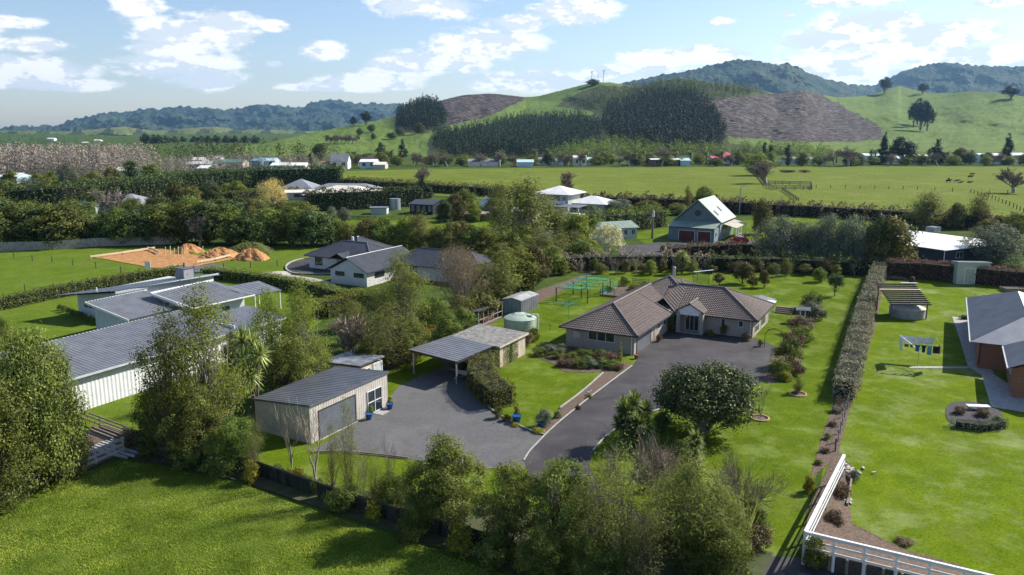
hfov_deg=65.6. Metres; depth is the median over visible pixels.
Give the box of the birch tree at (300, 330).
[273,270,333,379]
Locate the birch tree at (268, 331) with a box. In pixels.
[241,284,301,391]
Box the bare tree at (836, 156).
[825,153,837,164]
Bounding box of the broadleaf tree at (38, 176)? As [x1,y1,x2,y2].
[29,173,52,188]
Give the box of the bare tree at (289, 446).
[274,398,304,467]
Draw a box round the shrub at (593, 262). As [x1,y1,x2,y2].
[589,258,597,269]
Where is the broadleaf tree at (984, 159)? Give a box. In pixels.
[978,155,993,165]
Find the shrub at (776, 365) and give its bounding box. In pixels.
[766,356,793,378]
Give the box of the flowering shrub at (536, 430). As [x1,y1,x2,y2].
[531,426,544,434]
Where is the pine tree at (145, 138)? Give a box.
[139,132,151,143]
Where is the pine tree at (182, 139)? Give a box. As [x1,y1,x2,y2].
[180,136,187,141]
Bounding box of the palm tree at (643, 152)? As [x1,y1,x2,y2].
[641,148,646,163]
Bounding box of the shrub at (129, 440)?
[112,427,145,448]
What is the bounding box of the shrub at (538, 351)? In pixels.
[531,347,549,356]
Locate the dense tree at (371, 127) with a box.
[367,124,376,131]
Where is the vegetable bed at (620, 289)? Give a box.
[600,280,633,296]
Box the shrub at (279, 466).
[272,463,283,468]
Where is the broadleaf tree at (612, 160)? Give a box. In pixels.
[608,154,616,163]
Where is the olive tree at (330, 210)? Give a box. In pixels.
[324,206,335,215]
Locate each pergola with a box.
[555,275,611,302]
[876,283,931,318]
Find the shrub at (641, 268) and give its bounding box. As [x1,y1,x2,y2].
[637,264,644,272]
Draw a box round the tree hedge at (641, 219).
[558,203,668,235]
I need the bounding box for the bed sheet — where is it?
[901,335,933,344]
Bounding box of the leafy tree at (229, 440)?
[200,414,257,471]
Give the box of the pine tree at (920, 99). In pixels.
[909,98,924,124]
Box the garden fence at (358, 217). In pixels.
[349,216,374,219]
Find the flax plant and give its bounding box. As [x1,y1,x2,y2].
[731,496,761,551]
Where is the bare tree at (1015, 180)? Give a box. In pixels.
[992,167,1023,192]
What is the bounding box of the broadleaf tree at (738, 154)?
[731,151,746,164]
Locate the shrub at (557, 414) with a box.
[553,410,560,417]
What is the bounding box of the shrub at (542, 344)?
[536,341,552,348]
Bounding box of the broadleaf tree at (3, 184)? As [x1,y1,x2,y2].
[0,179,25,202]
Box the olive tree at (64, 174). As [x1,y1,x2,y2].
[53,161,79,187]
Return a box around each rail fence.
[64,437,124,477]
[82,409,137,441]
[801,454,992,574]
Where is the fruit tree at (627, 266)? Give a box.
[619,259,631,272]
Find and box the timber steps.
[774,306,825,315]
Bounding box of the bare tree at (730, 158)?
[723,154,735,164]
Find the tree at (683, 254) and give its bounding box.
[672,249,690,273]
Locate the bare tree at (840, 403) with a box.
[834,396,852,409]
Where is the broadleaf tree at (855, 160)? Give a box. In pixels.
[839,157,860,165]
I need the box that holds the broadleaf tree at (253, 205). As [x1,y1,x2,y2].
[241,198,267,219]
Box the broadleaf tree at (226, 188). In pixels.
[221,183,230,197]
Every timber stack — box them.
[87,424,129,440]
[91,438,155,458]
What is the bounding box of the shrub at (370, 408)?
[366,404,374,414]
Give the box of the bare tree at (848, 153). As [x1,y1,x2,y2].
[833,145,859,165]
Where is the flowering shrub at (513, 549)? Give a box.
[507,539,533,574]
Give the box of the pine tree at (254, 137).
[247,135,259,142]
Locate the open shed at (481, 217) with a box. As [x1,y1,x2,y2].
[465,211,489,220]
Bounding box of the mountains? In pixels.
[620,59,1023,96]
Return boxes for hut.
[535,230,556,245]
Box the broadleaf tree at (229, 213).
[201,203,248,243]
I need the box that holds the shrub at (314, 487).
[309,477,328,493]
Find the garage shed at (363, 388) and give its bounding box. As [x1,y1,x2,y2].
[252,366,389,443]
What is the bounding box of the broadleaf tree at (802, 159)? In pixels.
[792,153,810,165]
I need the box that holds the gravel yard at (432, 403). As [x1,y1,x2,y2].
[314,361,542,467]
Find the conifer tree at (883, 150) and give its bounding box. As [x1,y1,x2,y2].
[877,131,891,163]
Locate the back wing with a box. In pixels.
[54,262,220,316]
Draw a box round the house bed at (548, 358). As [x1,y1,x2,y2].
[534,348,628,371]
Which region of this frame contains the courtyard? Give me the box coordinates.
[287,259,330,272]
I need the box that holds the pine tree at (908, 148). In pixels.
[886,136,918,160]
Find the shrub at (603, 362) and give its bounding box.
[594,355,611,366]
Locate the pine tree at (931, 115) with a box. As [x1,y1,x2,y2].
[921,104,936,130]
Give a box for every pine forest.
[395,93,450,128]
[430,108,602,156]
[599,84,727,148]
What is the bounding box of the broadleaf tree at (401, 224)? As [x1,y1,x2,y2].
[390,216,419,250]
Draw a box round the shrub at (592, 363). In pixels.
[586,358,604,368]
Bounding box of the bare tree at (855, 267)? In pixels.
[849,263,862,275]
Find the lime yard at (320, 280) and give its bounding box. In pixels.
[229,274,335,286]
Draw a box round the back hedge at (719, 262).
[707,247,887,275]
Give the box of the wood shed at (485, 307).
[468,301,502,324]
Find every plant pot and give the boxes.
[365,412,372,419]
[386,402,392,409]
[512,414,521,422]
[537,421,544,427]
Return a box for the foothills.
[0,127,318,135]
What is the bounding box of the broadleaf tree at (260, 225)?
[243,207,287,244]
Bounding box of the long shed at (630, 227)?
[586,220,638,239]
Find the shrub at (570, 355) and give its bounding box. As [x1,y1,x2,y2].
[560,351,579,361]
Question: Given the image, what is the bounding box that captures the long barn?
[0,305,285,414]
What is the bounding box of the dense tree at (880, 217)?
[864,211,893,261]
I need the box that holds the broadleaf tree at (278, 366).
[259,333,322,393]
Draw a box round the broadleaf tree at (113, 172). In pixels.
[102,167,120,179]
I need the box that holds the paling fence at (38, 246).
[0,236,175,250]
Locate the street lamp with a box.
[739,185,746,213]
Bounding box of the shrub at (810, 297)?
[798,290,826,309]
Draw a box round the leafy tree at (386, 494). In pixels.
[369,468,416,508]
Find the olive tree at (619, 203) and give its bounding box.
[606,198,634,212]
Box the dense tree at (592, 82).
[584,79,599,84]
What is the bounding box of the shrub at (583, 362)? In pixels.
[570,359,588,368]
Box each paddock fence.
[782,187,798,200]
[816,185,1007,193]
[970,190,1023,212]
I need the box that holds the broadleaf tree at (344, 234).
[333,224,357,241]
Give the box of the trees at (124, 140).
[0,133,246,148]
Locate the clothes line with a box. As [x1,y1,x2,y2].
[900,335,940,365]
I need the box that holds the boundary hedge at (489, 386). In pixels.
[465,347,517,409]
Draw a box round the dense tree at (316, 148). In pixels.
[312,142,327,160]
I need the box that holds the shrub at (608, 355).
[592,350,624,363]
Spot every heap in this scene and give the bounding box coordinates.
[175,243,205,253]
[197,247,238,258]
[227,242,275,254]
[230,248,269,260]
[267,271,291,276]
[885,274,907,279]
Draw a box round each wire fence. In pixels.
[0,251,139,271]
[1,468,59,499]
[24,260,277,289]
[835,391,850,450]
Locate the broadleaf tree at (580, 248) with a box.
[563,238,595,256]
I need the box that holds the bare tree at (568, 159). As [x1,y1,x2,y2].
[563,155,572,165]
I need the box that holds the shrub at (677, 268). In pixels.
[674,255,688,271]
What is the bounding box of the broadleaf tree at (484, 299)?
[462,291,502,317]
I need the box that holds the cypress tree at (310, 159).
[307,149,312,165]
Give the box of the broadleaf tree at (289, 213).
[262,206,309,246]
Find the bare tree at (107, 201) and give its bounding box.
[88,187,127,211]
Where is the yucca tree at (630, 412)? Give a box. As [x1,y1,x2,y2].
[608,388,657,447]
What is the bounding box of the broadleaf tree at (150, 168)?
[140,163,161,177]
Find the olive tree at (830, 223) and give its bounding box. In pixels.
[806,212,855,259]
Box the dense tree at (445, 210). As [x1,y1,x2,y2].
[435,199,454,221]
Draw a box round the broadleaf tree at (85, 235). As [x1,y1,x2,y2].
[57,210,97,242]
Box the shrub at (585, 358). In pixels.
[580,354,595,363]
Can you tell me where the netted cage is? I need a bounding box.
[693,270,713,284]
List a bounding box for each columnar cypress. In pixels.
[513,400,520,413]
[619,345,621,362]
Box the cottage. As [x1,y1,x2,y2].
[479,196,494,214]
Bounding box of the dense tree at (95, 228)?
[83,210,117,242]
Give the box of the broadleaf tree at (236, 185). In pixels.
[225,180,247,192]
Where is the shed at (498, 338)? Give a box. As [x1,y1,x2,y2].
[453,324,528,366]
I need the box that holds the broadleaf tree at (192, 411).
[151,383,232,464]
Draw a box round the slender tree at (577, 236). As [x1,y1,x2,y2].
[565,230,586,247]
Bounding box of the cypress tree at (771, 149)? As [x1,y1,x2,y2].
[765,141,773,159]
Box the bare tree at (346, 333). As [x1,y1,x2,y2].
[333,313,374,351]
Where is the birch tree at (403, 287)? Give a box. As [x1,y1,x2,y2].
[368,245,434,332]
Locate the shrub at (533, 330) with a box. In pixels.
[528,327,539,340]
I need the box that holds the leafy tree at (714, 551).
[689,525,757,574]
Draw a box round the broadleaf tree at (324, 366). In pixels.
[313,349,334,372]
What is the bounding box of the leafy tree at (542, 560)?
[513,524,564,574]
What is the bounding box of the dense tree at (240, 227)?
[224,208,270,243]
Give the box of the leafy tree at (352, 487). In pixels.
[344,483,362,505]
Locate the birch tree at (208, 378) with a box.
[152,267,261,435]
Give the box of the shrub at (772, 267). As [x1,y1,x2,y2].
[765,262,781,273]
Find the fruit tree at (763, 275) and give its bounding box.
[758,270,770,286]
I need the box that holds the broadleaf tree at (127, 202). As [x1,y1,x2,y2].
[117,196,143,213]
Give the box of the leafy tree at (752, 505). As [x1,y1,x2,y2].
[728,496,771,537]
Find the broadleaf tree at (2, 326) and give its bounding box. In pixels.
[0,311,14,351]
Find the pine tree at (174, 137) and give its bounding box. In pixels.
[170,136,179,141]
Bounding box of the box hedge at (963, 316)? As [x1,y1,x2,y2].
[959,314,966,319]
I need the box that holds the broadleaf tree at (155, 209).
[138,203,193,240]
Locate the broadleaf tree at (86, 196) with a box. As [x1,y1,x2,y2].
[80,188,102,210]
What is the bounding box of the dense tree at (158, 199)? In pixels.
[127,194,172,210]
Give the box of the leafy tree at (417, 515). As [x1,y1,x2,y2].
[401,490,445,535]
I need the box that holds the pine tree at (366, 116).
[359,110,371,124]
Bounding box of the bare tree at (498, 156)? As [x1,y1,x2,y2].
[492,151,505,165]
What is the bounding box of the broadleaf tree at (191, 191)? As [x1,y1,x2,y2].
[177,185,204,201]
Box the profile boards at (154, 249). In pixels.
[147,246,158,253]
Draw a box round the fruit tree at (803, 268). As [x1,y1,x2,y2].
[796,264,813,274]
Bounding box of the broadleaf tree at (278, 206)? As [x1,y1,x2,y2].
[271,200,287,210]
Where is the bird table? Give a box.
[795,306,810,322]
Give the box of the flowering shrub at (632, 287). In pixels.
[627,284,640,289]
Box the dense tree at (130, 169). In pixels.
[121,159,145,178]
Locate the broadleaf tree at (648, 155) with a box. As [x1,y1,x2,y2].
[641,152,654,162]
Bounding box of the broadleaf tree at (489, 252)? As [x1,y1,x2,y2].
[480,241,513,269]
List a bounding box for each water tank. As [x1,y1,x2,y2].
[389,198,400,209]
[504,312,538,332]
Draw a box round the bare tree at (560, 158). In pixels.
[553,152,566,165]
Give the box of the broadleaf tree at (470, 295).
[466,289,476,307]
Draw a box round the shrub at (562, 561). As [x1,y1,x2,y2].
[548,537,578,574]
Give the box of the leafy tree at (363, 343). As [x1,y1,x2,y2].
[351,336,385,363]
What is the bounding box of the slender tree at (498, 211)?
[475,178,514,233]
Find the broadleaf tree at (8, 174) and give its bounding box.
[0,170,19,182]
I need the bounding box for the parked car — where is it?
[729,236,748,242]
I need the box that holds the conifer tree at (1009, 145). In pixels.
[999,133,1014,163]
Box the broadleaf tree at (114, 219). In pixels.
[95,206,142,243]
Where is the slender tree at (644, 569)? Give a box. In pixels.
[612,461,679,574]
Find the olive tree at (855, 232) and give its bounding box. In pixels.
[828,212,876,260]
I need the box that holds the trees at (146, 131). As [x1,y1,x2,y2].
[11,124,305,137]
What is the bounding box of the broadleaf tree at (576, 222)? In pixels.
[557,211,596,245]
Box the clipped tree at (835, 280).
[827,272,844,295]
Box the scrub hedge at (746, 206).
[580,190,759,214]
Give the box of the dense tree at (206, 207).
[176,199,228,243]
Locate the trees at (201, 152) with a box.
[147,140,339,160]
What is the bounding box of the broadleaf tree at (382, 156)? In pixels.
[374,152,389,162]
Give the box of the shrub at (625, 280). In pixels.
[619,276,630,285]
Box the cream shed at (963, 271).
[951,261,991,284]
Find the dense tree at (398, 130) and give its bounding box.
[395,126,404,135]
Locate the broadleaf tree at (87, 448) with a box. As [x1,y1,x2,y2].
[41,415,96,477]
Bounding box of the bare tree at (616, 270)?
[609,254,622,273]
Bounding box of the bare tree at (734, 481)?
[703,438,790,514]
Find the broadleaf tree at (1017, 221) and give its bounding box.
[999,212,1023,237]
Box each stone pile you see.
[830,463,875,475]
[844,497,852,503]
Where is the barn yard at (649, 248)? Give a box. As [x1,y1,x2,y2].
[619,239,762,254]
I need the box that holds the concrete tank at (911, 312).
[889,305,925,319]
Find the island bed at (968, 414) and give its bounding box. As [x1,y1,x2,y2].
[946,401,1002,423]
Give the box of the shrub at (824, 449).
[819,446,830,452]
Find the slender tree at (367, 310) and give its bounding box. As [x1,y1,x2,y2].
[334,276,404,350]
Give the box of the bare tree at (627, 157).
[621,151,631,165]
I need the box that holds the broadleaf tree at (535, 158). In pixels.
[526,154,539,165]
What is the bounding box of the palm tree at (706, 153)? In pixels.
[703,150,709,163]
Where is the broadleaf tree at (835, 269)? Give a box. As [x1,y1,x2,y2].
[829,264,841,274]
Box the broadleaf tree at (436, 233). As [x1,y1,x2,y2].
[422,225,446,248]
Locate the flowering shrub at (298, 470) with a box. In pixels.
[292,466,304,475]
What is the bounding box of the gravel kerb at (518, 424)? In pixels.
[487,405,544,434]
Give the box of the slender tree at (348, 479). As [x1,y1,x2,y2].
[328,384,365,487]
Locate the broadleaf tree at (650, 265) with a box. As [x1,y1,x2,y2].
[643,259,656,274]
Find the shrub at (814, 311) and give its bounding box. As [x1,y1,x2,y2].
[795,300,830,321]
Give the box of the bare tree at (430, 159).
[424,154,439,165]
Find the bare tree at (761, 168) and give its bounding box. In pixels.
[747,159,783,182]
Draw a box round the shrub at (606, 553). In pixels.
[583,538,638,574]
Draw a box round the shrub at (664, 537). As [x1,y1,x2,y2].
[643,516,687,548]
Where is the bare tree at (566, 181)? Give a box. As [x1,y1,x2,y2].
[559,170,578,187]
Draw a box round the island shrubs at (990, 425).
[949,415,1009,432]
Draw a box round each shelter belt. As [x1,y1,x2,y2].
[3,175,181,206]
[63,163,343,190]
[225,186,300,201]
[302,184,423,210]
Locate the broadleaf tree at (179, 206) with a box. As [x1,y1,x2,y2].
[150,199,200,243]
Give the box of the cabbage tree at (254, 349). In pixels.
[228,322,271,420]
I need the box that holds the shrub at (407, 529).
[392,512,428,545]
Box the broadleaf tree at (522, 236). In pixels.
[510,227,535,245]
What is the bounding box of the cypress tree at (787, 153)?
[784,144,792,165]
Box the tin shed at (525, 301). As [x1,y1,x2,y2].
[503,291,538,312]
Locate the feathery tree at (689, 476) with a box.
[641,435,739,564]
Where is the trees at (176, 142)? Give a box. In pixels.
[158,136,276,146]
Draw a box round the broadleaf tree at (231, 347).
[217,325,250,391]
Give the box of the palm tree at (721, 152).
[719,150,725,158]
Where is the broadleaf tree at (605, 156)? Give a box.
[597,152,611,164]
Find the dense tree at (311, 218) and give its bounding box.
[287,207,338,245]
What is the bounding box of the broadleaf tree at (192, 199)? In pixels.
[166,195,208,223]
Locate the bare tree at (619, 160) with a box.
[615,157,626,165]
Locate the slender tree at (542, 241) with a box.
[522,230,559,257]
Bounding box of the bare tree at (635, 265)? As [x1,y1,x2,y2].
[631,256,642,274]
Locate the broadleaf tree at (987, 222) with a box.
[968,218,1005,235]
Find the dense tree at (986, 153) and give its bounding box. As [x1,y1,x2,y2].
[979,152,992,161]
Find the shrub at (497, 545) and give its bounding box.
[467,529,513,574]
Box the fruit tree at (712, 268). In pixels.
[706,265,717,272]
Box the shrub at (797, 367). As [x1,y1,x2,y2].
[786,360,806,376]
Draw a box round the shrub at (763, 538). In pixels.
[741,520,778,551]
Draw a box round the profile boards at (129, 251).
[90,246,154,258]
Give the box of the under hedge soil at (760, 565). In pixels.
[127,446,772,574]
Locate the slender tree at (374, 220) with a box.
[364,214,394,236]
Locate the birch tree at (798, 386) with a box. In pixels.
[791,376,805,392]
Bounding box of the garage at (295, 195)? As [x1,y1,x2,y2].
[284,189,314,199]
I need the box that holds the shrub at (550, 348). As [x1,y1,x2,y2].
[540,344,559,353]
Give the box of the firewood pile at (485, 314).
[479,309,496,322]
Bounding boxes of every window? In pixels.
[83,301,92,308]
[294,194,303,197]
[315,257,321,264]
[335,271,344,275]
[354,273,363,277]
[375,270,384,277]
[410,266,416,276]
[551,195,559,200]
[581,206,593,210]
[588,332,614,342]
[738,320,743,326]
[755,322,758,333]
[761,315,765,326]
[956,251,962,257]
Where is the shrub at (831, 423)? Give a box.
[828,420,836,425]
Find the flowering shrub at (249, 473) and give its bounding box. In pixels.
[241,456,260,486]
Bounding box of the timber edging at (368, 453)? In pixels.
[311,450,407,457]
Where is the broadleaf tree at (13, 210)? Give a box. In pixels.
[0,202,37,244]
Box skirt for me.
[933,346,939,353]
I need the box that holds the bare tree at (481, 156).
[474,152,485,165]
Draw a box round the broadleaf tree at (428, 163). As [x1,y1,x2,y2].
[421,155,437,164]
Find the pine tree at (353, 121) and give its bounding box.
[349,116,356,126]
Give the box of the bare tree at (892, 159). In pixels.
[883,153,897,165]
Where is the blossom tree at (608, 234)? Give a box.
[589,223,625,253]
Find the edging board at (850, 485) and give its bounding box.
[846,478,851,505]
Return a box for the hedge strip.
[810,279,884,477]
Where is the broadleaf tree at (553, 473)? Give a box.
[519,455,596,549]
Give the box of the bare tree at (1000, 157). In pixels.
[987,152,1007,164]
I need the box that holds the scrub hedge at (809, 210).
[759,198,1022,228]
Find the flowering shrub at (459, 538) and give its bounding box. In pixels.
[443,518,475,560]
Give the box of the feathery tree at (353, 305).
[330,298,371,324]
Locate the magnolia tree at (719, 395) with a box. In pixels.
[648,357,770,433]
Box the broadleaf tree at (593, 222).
[584,213,602,236]
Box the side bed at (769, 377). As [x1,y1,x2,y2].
[764,296,816,382]
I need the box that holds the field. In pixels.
[0,246,318,297]
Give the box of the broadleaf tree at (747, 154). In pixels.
[741,153,750,162]
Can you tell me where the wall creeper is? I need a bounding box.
[504,341,518,363]
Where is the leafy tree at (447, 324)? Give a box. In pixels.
[428,309,464,341]
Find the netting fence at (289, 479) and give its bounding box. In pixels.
[156,446,555,572]
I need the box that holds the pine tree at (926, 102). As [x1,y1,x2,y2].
[922,100,932,125]
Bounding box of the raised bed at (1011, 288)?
[999,286,1023,291]
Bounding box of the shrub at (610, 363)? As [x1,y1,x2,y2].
[605,359,620,369]
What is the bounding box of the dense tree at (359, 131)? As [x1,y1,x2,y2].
[356,127,363,134]
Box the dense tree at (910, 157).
[907,153,918,163]
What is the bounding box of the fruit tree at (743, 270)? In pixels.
[732,261,755,283]
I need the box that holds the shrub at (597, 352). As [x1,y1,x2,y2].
[592,350,604,357]
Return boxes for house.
[0,173,31,182]
[75,199,103,213]
[84,289,180,328]
[104,193,146,209]
[186,161,216,170]
[197,165,214,170]
[215,159,249,168]
[251,158,265,169]
[264,158,280,168]
[270,162,309,169]
[280,179,382,189]
[303,185,379,194]
[304,236,503,286]
[319,161,333,167]
[330,154,351,168]
[359,159,378,168]
[372,162,388,168]
[467,159,486,165]
[486,159,500,165]
[517,159,533,166]
[537,186,613,215]
[538,157,547,164]
[552,158,563,164]
[558,266,775,354]
[572,155,586,165]
[648,158,680,165]
[668,195,746,241]
[676,158,690,165]
[707,156,720,163]
[719,152,734,163]
[781,157,812,162]
[860,153,879,160]
[892,226,1004,264]
[966,291,1023,397]
[975,153,1013,162]
[1012,153,1022,161]
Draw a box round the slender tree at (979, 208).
[964,188,1001,219]
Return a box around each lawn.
[0,279,323,451]
[246,269,865,556]
[338,219,493,233]
[637,216,871,249]
[820,279,1023,574]
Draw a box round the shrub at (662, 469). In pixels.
[641,445,682,480]
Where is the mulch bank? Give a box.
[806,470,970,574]
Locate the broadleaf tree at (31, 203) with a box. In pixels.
[19,198,52,209]
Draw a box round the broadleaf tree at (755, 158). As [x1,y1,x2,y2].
[742,151,773,173]
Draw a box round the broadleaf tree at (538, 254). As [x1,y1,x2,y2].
[518,243,555,288]
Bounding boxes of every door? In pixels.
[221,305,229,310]
[318,394,356,439]
[366,386,382,412]
[373,360,382,370]
[636,329,651,352]
[678,230,694,241]
[685,315,698,330]
[697,231,710,241]
[963,268,975,284]
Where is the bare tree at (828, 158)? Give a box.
[820,153,834,165]
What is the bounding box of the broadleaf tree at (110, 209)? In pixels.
[95,205,131,215]
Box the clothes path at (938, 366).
[909,366,967,367]
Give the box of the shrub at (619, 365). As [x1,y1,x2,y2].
[609,363,624,370]
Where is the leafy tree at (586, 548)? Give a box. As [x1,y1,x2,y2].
[563,533,606,574]
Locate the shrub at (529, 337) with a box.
[521,327,533,346]
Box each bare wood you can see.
[0,141,161,176]
[153,151,340,172]
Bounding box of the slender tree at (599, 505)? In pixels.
[558,436,626,564]
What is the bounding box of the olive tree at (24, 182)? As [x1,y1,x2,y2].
[14,176,39,189]
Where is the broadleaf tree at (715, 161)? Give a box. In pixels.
[706,157,724,165]
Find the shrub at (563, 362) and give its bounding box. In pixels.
[555,357,574,367]
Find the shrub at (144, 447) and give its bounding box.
[130,431,167,456]
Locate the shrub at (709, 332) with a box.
[705,329,715,335]
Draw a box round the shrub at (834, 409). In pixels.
[830,406,841,413]
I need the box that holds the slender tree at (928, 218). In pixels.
[899,188,954,228]
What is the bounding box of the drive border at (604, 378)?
[534,362,630,432]
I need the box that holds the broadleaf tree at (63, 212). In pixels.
[21,200,89,246]
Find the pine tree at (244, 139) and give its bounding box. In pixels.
[239,135,248,142]
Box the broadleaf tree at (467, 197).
[450,187,481,216]
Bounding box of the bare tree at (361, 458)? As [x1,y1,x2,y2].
[352,443,371,494]
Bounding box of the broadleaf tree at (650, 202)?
[635,199,662,210]
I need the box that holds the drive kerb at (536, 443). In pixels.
[523,365,632,459]
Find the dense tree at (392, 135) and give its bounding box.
[385,132,396,138]
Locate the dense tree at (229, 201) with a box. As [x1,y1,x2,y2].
[201,198,246,214]
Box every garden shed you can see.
[327,352,383,370]
[369,206,388,213]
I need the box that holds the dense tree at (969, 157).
[962,152,978,164]
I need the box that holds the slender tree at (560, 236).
[546,229,574,255]
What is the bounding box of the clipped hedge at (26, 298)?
[0,264,182,310]
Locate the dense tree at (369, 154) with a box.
[356,153,373,157]
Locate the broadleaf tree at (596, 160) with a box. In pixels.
[587,155,604,164]
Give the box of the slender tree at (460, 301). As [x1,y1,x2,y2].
[435,293,487,323]
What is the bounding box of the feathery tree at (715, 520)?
[684,470,757,562]
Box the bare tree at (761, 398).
[756,378,772,416]
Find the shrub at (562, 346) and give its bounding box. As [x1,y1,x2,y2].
[553,343,565,349]
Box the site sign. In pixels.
[144,261,150,269]
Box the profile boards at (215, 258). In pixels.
[197,254,230,263]
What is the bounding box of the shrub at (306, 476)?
[297,473,314,487]
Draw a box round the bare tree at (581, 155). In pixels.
[577,151,589,165]
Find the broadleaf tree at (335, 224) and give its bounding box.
[314,212,350,244]
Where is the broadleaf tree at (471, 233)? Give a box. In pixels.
[455,224,484,253]
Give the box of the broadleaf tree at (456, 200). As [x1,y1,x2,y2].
[446,193,468,221]
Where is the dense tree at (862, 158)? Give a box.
[854,153,867,164]
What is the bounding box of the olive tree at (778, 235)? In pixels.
[746,214,806,257]
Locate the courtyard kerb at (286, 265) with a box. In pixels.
[285,257,330,273]
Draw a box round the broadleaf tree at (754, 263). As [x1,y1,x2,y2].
[748,256,765,271]
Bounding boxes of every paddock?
[0,458,517,574]
[340,166,1023,216]
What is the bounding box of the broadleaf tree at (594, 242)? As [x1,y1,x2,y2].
[586,240,602,254]
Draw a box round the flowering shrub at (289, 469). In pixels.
[285,467,297,473]
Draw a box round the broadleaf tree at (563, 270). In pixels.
[555,263,570,274]
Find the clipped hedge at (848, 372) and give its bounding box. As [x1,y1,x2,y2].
[831,261,886,401]
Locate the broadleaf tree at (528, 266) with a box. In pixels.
[495,244,541,291]
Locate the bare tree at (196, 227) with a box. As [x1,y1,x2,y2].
[186,212,210,245]
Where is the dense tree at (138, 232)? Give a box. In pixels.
[119,206,162,243]
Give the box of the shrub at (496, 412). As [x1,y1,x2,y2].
[490,405,503,418]
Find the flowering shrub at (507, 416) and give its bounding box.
[500,414,511,420]
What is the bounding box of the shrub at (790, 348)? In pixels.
[767,336,807,363]
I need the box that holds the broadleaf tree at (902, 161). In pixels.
[897,157,912,164]
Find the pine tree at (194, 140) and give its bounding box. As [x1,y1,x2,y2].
[189,136,197,141]
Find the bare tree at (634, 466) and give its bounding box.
[589,440,656,500]
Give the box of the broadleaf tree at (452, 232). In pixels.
[438,221,466,249]
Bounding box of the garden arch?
[764,328,783,346]
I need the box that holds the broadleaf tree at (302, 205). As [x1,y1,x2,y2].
[280,200,318,221]
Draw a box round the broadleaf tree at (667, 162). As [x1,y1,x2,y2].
[659,156,675,165]
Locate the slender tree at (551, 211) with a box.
[538,191,571,229]
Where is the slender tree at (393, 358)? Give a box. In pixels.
[350,294,425,370]
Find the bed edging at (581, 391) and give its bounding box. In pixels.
[560,372,603,407]
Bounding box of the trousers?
[927,346,931,354]
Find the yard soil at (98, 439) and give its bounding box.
[77,425,130,470]
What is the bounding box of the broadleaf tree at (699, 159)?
[693,154,705,164]
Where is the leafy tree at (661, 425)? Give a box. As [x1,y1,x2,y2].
[651,411,672,431]
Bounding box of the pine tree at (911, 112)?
[907,101,920,126]
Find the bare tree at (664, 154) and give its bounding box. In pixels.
[657,145,674,165]
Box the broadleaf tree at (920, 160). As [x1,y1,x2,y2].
[913,154,931,164]
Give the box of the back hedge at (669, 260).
[553,246,711,272]
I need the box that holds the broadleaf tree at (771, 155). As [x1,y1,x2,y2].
[766,152,777,162]
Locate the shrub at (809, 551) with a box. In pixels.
[799,532,828,570]
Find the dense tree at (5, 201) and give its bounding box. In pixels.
[0,197,26,208]
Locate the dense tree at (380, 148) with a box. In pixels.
[374,142,385,153]
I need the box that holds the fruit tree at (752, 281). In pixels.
[746,276,758,287]
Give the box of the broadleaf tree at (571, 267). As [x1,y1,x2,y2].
[567,262,575,270]
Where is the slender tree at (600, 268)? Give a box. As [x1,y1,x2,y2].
[593,262,607,273]
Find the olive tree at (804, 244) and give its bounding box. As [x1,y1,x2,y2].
[784,220,828,258]
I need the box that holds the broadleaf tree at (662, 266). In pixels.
[658,260,666,271]
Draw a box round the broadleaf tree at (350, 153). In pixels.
[345,150,354,164]
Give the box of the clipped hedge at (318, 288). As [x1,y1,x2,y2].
[199,265,364,297]
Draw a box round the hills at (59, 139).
[0,136,251,146]
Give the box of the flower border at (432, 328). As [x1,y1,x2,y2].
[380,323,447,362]
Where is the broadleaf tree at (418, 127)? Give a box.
[413,122,424,132]
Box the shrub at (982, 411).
[973,406,992,417]
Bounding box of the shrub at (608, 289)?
[604,285,614,291]
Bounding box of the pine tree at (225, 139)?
[221,135,229,142]
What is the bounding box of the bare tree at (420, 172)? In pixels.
[413,164,429,178]
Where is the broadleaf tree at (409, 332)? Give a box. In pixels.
[385,314,432,365]
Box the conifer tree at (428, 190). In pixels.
[416,174,433,198]
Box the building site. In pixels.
[96,248,231,267]
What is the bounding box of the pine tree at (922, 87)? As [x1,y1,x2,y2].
[917,84,929,93]
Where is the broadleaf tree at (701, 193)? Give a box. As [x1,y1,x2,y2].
[693,185,715,201]
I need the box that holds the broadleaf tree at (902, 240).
[857,214,923,261]
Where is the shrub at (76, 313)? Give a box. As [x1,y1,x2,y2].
[73,310,80,316]
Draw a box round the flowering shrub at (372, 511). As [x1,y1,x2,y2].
[362,497,384,522]
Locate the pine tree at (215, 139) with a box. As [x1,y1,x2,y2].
[209,135,220,142]
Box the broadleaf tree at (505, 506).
[466,456,543,541]
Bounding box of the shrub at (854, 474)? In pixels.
[845,470,860,480]
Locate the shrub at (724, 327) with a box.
[720,322,728,334]
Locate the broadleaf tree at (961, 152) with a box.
[951,147,968,163]
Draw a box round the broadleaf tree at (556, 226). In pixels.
[543,215,569,245]
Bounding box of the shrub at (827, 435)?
[823,432,832,438]
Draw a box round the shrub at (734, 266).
[729,260,741,272]
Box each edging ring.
[751,414,769,421]
[789,391,806,396]
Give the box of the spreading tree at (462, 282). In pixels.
[427,239,493,306]
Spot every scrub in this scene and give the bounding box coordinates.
[546,132,834,155]
[579,77,763,109]
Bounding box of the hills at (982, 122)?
[234,78,1023,156]
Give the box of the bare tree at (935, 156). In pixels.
[924,152,942,165]
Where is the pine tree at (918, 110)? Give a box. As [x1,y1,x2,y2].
[913,102,931,130]
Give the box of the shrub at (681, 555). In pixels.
[663,534,715,574]
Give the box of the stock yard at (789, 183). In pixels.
[766,180,812,189]
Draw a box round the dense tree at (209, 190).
[198,182,224,200]
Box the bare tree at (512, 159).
[504,154,516,165]
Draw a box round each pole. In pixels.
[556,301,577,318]
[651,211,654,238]

